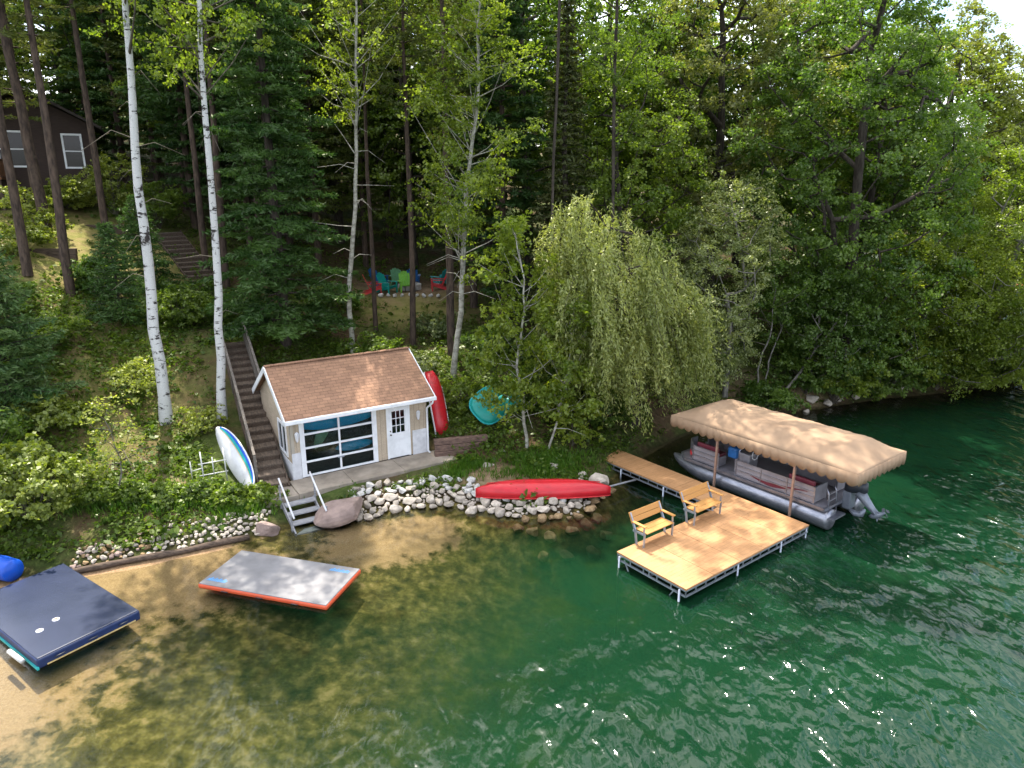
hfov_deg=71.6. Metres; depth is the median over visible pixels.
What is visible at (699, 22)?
forest tree
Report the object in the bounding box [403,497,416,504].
stone
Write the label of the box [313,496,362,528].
boulder
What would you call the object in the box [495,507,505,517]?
stone
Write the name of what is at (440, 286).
garden chair
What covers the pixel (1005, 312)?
shore tree
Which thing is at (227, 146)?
forest pine
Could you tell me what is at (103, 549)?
pebble
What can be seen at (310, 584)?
swim mat
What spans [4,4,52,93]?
forest pine
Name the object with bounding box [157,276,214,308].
shrub
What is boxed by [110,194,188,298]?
hemlock sapling
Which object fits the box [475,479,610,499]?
canoe
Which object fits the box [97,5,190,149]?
forest tree
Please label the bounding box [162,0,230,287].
pine tree
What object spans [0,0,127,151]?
forest tree
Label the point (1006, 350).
overhanging tree
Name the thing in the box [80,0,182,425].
birch tree
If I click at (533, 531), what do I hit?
stone
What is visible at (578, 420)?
shrub
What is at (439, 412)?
red boat
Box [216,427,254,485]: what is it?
paddle board
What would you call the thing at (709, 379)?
shrub
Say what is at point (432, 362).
shrub
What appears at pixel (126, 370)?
shrub
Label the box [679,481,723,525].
dock bench
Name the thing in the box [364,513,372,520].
stone
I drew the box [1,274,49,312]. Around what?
shrub
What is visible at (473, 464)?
tall grass
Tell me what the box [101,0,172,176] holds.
forest pine
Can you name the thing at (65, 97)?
forest pine
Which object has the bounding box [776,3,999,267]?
forest tree
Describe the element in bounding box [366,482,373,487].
stone
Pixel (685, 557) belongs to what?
dock
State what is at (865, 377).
shrub
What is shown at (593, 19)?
broadleaf tree
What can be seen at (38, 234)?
shrub
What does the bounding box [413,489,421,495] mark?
stone
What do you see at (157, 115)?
forest pine
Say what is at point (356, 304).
shrub
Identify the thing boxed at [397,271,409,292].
garden chair
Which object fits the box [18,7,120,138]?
forest tree
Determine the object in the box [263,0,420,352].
aspen tree
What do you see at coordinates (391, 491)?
stone
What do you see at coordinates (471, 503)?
stone
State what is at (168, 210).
shrub
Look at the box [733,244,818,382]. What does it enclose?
tree
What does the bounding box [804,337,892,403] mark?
waterside bush
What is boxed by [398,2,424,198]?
forest tree
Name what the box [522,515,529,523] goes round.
stone
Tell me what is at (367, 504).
stone
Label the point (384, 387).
boathouse
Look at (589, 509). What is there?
stone
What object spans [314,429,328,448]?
stored board
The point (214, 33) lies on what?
pine tree
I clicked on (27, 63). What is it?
forest pine
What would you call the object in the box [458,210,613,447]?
sapling
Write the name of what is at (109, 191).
shrub
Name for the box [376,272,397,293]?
garden chair
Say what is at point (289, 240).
forest pine
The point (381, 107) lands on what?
forest tree
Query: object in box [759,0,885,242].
forest tree
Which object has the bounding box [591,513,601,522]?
stone
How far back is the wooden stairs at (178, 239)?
41.33 m
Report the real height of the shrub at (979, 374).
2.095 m
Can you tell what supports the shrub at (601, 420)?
on the ground at (184, 670)
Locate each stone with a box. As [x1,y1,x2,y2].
[356,490,363,496]
[356,513,362,521]
[364,500,370,508]
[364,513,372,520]
[365,488,372,493]
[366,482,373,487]
[367,494,377,501]
[369,507,375,513]
[374,480,381,488]
[374,498,384,504]
[383,493,397,500]
[384,478,390,486]
[387,489,396,492]
[389,505,402,513]
[399,487,406,493]
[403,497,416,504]
[406,485,416,490]
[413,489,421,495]
[416,503,425,507]
[426,494,434,503]
[428,475,436,481]
[429,482,438,489]
[429,504,437,508]
[435,498,442,505]
[443,475,451,481]
[443,496,449,502]
[443,501,453,506]
[455,495,465,502]
[463,488,472,492]
[465,506,476,515]
[467,476,475,482]
[467,501,473,507]
[477,505,485,511]
[480,497,489,506]
[487,507,494,513]
[491,500,501,506]
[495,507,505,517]
[505,503,512,509]
[513,523,523,532]
[515,500,525,505]
[515,507,522,512]
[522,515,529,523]
[526,527,537,536]
[527,508,536,514]
[534,497,543,505]
[537,506,549,512]
[537,514,546,523]
[544,530,556,541]
[548,497,557,504]
[554,513,562,518]
[558,501,565,507]
[563,506,569,513]
[565,526,579,534]
[567,502,574,507]
[572,512,583,520]
[574,502,582,508]
[579,518,592,530]
[584,506,594,511]
[588,497,599,503]
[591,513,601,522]
[803,409,809,414]
[806,394,818,403]
[823,399,831,405]
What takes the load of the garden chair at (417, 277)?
on the ground at (184, 670)
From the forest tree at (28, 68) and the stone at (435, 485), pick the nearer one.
the stone at (435, 485)
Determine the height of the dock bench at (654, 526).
0.963 m
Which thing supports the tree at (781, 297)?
on the ground at (184, 670)
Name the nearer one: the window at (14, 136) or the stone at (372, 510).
the stone at (372, 510)
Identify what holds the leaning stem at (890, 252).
on the ground at (184, 670)
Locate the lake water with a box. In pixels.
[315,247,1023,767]
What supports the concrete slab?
on the ground at (184, 670)
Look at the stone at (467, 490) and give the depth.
25.36 m
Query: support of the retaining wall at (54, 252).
on the ground at (184, 670)
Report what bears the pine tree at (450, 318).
on the ground at (184, 670)
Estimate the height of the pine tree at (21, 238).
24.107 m
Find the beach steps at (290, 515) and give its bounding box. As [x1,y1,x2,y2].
[278,471,328,535]
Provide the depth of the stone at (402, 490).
25.30 m
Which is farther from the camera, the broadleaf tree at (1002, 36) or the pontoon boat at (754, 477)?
the broadleaf tree at (1002, 36)
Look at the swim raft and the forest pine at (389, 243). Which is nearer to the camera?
the swim raft
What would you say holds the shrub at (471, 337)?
on the ground at (184, 670)
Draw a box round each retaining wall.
[29,248,77,265]
[85,225,130,233]
[434,434,487,456]
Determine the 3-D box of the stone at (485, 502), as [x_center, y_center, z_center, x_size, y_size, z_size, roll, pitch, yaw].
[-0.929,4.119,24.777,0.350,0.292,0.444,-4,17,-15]
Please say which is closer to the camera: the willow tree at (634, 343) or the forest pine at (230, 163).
the willow tree at (634, 343)
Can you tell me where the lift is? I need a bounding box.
[670,399,906,517]
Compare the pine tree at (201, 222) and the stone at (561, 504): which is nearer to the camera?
the stone at (561, 504)
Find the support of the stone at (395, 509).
on the ground at (184, 670)
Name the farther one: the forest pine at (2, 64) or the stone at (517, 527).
the forest pine at (2, 64)
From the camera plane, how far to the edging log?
21.34 m
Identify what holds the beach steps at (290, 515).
on the ground at (184, 670)
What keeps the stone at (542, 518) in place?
on the ground at (184, 670)
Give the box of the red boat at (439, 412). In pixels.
[423,371,448,436]
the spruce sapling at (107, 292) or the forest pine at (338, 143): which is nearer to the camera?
the spruce sapling at (107, 292)
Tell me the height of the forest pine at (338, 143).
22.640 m
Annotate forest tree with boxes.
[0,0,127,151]
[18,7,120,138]
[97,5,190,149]
[103,0,229,176]
[176,0,363,236]
[213,0,418,243]
[326,0,480,267]
[351,0,433,238]
[386,0,561,264]
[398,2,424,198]
[424,0,642,290]
[506,13,611,188]
[574,18,654,217]
[579,0,745,260]
[589,0,717,234]
[642,0,719,188]
[678,0,833,267]
[691,0,866,232]
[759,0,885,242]
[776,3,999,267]
[783,0,940,268]
[820,58,910,230]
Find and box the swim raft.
[0,563,139,670]
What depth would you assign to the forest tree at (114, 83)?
45.88 m
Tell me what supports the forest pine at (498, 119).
on the ground at (184, 670)
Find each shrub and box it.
[0,181,53,221]
[0,220,56,258]
[0,310,94,345]
[0,406,36,459]
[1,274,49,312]
[2,393,105,433]
[9,202,74,241]
[44,174,96,209]
[51,254,124,293]
[73,152,148,214]
[102,355,170,402]
[107,180,190,228]
[132,283,213,329]
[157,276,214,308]
[177,404,229,436]
[179,291,244,324]
[303,280,362,314]
[329,330,413,354]
[401,309,465,339]
[405,345,451,382]
[428,372,482,414]
[453,323,525,358]
[497,365,562,410]
[521,329,573,372]
[539,397,605,448]
[542,366,625,393]
[578,386,641,428]
[650,353,725,390]
[755,345,853,395]
[836,357,897,401]
[872,353,950,392]
[889,331,969,372]
[924,353,1002,389]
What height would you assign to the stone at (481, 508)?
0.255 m
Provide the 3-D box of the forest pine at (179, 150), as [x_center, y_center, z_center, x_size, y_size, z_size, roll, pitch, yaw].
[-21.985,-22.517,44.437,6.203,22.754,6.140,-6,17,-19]
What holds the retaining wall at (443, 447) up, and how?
on the ground at (184, 670)
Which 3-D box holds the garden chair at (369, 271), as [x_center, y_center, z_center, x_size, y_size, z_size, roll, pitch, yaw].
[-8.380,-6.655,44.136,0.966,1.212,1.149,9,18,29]
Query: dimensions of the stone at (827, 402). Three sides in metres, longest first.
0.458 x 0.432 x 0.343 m
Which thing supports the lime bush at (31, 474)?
on the ground at (184, 670)
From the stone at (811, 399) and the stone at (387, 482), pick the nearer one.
the stone at (387, 482)
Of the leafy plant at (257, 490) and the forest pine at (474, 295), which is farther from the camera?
the forest pine at (474, 295)
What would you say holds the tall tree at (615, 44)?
on the ground at (184, 670)
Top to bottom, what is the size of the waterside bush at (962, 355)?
3.505 m
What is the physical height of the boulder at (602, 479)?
0.530 m
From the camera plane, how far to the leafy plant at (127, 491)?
23.07 m
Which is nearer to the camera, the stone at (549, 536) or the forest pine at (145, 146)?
the stone at (549, 536)
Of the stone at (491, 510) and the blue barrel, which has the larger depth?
the stone at (491, 510)
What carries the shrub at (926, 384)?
on the ground at (184, 670)
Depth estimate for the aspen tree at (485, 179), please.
28.77 m
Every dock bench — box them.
[629,500,675,547]
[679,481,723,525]
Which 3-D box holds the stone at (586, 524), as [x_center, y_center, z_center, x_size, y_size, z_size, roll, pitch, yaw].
[2.505,4.774,24.137,0.480,0.405,0.339,5,17,16]
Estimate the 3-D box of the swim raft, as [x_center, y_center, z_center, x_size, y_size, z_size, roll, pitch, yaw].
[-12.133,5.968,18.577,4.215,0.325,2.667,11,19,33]
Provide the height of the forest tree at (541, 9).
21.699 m
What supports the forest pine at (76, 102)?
on the ground at (184, 670)
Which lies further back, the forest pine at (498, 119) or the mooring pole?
the forest pine at (498, 119)
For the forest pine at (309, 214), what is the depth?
49.07 m
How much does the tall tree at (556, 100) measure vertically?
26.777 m
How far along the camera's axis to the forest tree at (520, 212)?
43.43 m
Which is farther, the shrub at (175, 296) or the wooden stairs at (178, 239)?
the wooden stairs at (178, 239)
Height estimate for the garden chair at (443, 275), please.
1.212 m
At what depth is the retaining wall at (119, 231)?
41.00 m
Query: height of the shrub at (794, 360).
2.591 m
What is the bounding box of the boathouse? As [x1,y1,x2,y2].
[252,347,436,480]
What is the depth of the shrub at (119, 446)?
23.06 m
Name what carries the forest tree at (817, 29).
on the ground at (184, 670)
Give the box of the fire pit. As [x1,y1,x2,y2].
[398,282,421,290]
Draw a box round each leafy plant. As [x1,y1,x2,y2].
[66,478,119,506]
[98,478,157,508]
[141,475,191,508]
[176,471,222,510]
[201,481,249,507]
[239,480,289,509]
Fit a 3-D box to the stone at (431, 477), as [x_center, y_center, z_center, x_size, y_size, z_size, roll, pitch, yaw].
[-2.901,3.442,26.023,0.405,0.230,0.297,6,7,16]
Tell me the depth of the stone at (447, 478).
25.91 m
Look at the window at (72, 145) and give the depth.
43.67 m
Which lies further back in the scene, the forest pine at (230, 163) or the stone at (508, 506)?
the forest pine at (230, 163)
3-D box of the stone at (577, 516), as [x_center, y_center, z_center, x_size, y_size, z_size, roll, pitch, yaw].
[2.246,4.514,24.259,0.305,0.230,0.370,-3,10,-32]
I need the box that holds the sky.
[3,0,1023,145]
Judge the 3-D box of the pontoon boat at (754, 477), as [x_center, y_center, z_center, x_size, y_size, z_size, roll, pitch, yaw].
[9.576,3.081,25.487,2.680,2.006,7.876,-12,20,-36]
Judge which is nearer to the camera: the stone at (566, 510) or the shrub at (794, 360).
the stone at (566, 510)
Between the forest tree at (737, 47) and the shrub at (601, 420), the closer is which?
the shrub at (601, 420)
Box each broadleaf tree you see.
[520,41,716,329]
[538,0,692,241]
[818,18,1023,304]
[865,0,1023,255]
[935,73,1023,321]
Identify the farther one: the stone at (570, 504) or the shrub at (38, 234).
the shrub at (38, 234)
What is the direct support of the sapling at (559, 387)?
on the ground at (184, 670)
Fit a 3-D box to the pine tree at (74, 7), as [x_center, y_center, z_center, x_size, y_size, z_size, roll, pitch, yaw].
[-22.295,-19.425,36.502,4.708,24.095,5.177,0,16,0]
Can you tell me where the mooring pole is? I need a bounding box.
[610,479,635,486]
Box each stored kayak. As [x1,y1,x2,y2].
[303,412,370,429]
[335,439,372,450]
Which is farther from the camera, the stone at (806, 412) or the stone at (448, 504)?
the stone at (806, 412)
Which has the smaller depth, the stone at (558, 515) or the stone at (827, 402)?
the stone at (558, 515)
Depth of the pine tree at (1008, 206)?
48.72 m
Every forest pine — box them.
[0,8,33,91]
[0,9,34,87]
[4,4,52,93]
[12,0,95,110]
[32,0,117,162]
[47,0,157,189]
[62,14,125,152]
[81,10,143,156]
[92,0,170,192]
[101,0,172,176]
[113,0,209,210]
[113,0,225,228]
[125,75,163,148]
[143,0,260,218]
[169,73,205,186]
[183,5,293,243]
[185,6,258,217]
[191,74,263,217]
[206,0,328,277]
[244,11,328,245]
[266,0,361,273]
[291,5,334,216]
[321,0,404,266]
[321,33,358,195]
[336,9,387,209]
[338,0,416,248]
[409,2,482,261]
[417,0,520,307]
[436,0,557,324]
[505,0,542,209]
[531,0,581,222]
[678,1,718,191]
[731,1,785,207]
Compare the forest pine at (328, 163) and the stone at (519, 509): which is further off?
the forest pine at (328, 163)
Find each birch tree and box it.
[79,0,280,420]
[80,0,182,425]
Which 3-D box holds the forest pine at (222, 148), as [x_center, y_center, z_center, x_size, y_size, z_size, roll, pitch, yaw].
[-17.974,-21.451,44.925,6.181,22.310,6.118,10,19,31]
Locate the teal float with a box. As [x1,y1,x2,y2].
[469,386,520,424]
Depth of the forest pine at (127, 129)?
56.81 m
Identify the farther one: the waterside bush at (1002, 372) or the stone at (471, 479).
the waterside bush at (1002, 372)
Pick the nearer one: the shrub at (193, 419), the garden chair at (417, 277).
the shrub at (193, 419)
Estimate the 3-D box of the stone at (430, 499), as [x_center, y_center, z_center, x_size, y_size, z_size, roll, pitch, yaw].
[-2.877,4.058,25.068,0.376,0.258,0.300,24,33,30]
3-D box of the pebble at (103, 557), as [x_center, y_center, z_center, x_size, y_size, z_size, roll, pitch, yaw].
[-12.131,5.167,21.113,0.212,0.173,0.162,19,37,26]
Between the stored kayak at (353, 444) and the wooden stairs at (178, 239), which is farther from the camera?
the wooden stairs at (178, 239)
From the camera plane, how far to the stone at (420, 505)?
24.70 m
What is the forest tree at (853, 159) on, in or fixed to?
on the ground at (184, 670)
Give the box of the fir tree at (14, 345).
[0,234,89,428]
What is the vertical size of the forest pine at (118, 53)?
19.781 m
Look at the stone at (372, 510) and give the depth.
24.30 m
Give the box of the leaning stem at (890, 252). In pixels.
[786,238,926,388]
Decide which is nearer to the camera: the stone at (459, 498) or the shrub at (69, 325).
the stone at (459, 498)
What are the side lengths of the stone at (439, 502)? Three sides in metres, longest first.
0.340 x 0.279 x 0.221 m
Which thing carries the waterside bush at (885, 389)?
on the ground at (184, 670)
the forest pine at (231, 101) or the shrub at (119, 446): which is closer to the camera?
the shrub at (119, 446)
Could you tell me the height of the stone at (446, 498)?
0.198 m
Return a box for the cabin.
[0,86,105,210]
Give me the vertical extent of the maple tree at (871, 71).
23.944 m
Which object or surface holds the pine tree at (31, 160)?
on the ground at (184, 670)
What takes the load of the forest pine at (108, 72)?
on the ground at (184, 670)
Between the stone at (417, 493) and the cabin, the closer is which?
the stone at (417, 493)
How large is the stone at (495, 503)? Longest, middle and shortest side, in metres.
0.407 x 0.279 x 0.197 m
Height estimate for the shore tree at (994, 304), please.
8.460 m
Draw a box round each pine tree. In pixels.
[0,0,33,275]
[0,0,54,237]
[0,0,76,296]
[0,1,61,211]
[46,0,110,234]
[148,0,214,269]
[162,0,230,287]
[208,1,267,277]
[321,0,406,333]
[358,0,452,345]
[409,0,498,357]
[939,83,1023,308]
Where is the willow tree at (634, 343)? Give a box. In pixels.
[529,189,733,437]
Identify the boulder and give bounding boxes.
[256,521,279,536]
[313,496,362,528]
[589,473,608,484]
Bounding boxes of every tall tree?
[548,0,560,366]
[574,0,691,312]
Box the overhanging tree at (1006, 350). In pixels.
[894,143,1023,403]
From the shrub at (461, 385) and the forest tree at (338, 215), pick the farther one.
the forest tree at (338, 215)
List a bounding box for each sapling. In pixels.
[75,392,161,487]
[79,219,166,325]
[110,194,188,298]
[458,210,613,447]
[510,293,614,448]
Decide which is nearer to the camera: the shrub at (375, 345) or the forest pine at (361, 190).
the shrub at (375, 345)
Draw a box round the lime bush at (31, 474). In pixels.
[0,431,114,527]
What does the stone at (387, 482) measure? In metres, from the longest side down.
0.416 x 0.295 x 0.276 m
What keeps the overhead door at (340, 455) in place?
in the boathouse
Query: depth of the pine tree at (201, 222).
39.07 m
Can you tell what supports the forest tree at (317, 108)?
on the ground at (184, 670)
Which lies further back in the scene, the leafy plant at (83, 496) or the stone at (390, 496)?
the stone at (390, 496)
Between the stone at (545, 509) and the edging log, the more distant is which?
the stone at (545, 509)
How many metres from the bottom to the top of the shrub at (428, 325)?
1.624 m
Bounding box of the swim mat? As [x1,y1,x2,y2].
[198,550,360,609]
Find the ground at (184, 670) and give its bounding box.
[0,108,1023,767]
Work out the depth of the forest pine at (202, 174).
52.57 m
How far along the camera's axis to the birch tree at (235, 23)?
25.45 m
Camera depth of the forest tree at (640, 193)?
46.19 m
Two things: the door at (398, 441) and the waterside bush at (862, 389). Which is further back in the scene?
the waterside bush at (862, 389)
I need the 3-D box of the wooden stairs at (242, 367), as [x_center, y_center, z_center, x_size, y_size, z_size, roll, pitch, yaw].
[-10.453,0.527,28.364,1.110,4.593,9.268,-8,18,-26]
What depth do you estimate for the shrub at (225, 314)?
34.38 m
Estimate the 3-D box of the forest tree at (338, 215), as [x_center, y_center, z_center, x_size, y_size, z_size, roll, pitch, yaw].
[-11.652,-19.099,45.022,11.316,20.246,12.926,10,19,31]
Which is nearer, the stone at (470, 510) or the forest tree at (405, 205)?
the stone at (470, 510)
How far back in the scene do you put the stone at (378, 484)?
25.41 m
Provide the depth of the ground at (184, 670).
21.33 m
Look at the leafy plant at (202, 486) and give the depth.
23.61 m
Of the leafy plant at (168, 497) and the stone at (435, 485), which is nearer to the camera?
the leafy plant at (168, 497)
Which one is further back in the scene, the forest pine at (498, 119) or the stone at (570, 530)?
the forest pine at (498, 119)
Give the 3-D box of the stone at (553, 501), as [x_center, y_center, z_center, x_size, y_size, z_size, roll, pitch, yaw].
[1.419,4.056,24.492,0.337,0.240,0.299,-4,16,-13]
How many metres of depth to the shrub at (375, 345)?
32.21 m
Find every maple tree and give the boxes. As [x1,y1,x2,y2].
[619,0,855,294]
[719,0,1000,373]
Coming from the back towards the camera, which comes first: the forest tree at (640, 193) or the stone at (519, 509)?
the forest tree at (640, 193)
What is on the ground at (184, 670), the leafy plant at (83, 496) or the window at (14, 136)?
the leafy plant at (83, 496)
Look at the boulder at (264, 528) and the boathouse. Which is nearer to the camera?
the boulder at (264, 528)
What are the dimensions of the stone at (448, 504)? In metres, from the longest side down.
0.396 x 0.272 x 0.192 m
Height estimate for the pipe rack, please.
1.160 m
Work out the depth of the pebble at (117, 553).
21.23 m
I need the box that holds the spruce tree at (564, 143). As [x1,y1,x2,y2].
[513,0,604,339]
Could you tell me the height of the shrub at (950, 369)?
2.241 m
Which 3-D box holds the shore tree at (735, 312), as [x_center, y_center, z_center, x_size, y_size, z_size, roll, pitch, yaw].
[9.751,-4.599,33.449,6.432,10.765,7.740,0,16,0]
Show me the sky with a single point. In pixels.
(1010, 11)
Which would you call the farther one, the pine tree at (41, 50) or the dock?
the pine tree at (41, 50)
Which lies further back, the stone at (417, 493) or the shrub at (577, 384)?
the shrub at (577, 384)
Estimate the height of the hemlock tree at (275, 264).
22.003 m
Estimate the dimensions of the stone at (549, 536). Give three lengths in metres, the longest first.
0.462 x 0.438 x 0.330 m
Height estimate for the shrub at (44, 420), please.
1.641 m
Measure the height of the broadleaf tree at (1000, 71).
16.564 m
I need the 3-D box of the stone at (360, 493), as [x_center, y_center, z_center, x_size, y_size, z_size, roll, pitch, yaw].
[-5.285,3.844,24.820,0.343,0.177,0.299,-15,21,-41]
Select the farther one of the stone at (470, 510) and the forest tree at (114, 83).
the forest tree at (114, 83)
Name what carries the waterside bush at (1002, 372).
on the ground at (184, 670)
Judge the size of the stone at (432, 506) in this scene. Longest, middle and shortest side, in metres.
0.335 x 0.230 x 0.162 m
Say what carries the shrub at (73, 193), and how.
on the ground at (184, 670)
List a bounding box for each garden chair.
[362,274,381,295]
[368,268,388,285]
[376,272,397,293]
[389,268,405,285]
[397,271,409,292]
[407,269,420,282]
[430,269,445,283]
[430,275,445,290]
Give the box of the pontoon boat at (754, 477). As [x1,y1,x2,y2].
[674,436,889,529]
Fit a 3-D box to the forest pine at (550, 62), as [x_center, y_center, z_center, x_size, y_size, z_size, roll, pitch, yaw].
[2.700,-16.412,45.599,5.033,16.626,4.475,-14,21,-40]
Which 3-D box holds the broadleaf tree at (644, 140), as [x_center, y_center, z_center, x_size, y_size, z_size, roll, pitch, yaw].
[5.798,-9.609,35.931,8.497,14.042,10.060,-8,18,-27]
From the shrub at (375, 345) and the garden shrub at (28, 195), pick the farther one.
the garden shrub at (28, 195)
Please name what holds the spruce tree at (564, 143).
on the ground at (184, 670)
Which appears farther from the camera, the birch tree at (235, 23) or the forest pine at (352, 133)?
the forest pine at (352, 133)
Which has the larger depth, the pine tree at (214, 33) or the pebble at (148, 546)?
the pine tree at (214, 33)
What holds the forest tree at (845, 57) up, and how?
on the ground at (184, 670)
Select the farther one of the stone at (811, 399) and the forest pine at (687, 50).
the forest pine at (687, 50)
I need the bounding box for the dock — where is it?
[605,450,808,601]
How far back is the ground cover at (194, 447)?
29.02 m
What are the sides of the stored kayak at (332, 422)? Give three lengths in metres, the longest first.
2.900 x 0.620 x 0.210 m
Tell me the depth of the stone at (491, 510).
24.35 m
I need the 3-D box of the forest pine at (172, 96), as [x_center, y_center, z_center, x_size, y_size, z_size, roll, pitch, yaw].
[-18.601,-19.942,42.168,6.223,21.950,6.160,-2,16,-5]
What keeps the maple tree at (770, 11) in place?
on the ground at (184, 670)
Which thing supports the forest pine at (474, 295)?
on the ground at (184, 670)
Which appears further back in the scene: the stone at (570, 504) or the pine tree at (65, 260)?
the pine tree at (65, 260)
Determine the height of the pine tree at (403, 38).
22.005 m
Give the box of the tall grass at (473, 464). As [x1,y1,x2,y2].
[14,443,614,522]
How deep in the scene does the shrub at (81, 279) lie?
34.03 m
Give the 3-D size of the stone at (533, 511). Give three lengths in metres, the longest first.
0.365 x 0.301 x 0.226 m
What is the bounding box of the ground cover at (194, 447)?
[0,197,1004,561]
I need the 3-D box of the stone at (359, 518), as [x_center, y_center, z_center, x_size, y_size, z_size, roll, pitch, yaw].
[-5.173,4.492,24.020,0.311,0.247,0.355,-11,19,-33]
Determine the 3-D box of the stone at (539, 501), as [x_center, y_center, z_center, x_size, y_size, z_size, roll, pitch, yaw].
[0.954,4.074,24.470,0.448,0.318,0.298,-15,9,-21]
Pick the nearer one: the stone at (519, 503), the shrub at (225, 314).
the stone at (519, 503)
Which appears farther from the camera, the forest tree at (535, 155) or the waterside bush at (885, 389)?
the forest tree at (535, 155)
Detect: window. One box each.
[0,130,26,167]
[60,133,85,168]
[277,417,288,456]
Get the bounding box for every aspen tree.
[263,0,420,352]
[396,0,555,379]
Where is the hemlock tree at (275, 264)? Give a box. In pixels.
[196,0,364,347]
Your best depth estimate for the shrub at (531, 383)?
30.16 m
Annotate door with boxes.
[302,411,375,476]
[388,406,408,457]
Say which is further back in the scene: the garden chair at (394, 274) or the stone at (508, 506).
the garden chair at (394, 274)
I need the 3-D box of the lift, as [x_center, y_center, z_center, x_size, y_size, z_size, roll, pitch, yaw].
[9.535,4.326,25.958,3.260,6.424,7.319,-12,20,-36]
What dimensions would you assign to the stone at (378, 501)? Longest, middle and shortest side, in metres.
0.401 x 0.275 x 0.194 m
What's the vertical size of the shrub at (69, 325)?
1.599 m
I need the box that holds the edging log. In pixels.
[19,534,249,580]
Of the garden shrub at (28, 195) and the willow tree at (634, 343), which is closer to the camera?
the willow tree at (634, 343)
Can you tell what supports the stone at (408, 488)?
on the ground at (184, 670)
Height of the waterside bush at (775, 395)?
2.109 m
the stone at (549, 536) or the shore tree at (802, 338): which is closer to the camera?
the stone at (549, 536)
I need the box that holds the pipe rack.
[189,448,227,480]
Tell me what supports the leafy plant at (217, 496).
on the ground at (184, 670)
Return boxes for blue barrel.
[0,555,23,581]
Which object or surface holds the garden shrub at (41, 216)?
on the ground at (184, 670)
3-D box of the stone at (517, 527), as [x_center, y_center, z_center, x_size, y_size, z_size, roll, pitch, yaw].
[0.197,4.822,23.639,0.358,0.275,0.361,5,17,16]
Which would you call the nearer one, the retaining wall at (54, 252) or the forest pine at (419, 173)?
the retaining wall at (54, 252)
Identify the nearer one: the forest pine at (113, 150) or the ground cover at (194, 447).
the ground cover at (194, 447)
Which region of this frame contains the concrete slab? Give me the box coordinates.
[264,450,455,507]
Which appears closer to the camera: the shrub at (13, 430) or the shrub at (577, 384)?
the shrub at (13, 430)
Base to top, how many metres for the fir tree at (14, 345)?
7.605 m
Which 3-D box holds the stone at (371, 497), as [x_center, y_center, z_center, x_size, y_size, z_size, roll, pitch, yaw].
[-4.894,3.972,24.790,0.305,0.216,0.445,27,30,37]
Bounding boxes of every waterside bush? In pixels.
[735,374,810,413]
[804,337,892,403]
[845,343,929,398]
[884,328,992,389]
[963,322,1022,385]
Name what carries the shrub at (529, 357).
on the ground at (184, 670)
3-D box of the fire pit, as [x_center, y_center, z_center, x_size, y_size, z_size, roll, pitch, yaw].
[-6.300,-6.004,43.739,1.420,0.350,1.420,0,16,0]
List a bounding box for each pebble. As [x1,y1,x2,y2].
[99,546,106,552]
[100,555,106,560]
[114,551,121,555]
[144,544,150,549]
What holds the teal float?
on the ground at (184, 670)
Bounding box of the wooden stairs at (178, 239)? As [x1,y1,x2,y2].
[154,230,213,287]
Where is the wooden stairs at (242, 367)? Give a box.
[223,322,289,487]
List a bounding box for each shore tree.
[657,167,800,397]
[759,253,916,402]
[837,219,1023,381]
[936,221,1023,384]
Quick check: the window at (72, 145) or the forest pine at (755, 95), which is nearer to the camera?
the window at (72, 145)
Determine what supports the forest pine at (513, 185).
on the ground at (184, 670)
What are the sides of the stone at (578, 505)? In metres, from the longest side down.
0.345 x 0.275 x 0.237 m
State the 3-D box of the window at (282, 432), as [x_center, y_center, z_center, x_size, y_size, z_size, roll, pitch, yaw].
[-8.440,1.956,26.192,0.070,1.220,1.120,-10,19,-31]
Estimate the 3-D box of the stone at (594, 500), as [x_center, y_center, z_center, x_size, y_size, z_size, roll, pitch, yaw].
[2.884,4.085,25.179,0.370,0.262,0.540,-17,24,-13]
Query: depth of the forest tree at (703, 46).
57.89 m
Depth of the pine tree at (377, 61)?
34.14 m
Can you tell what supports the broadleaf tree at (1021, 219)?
on the ground at (184, 670)
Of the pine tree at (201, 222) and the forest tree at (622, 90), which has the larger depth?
the forest tree at (622, 90)
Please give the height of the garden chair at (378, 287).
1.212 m

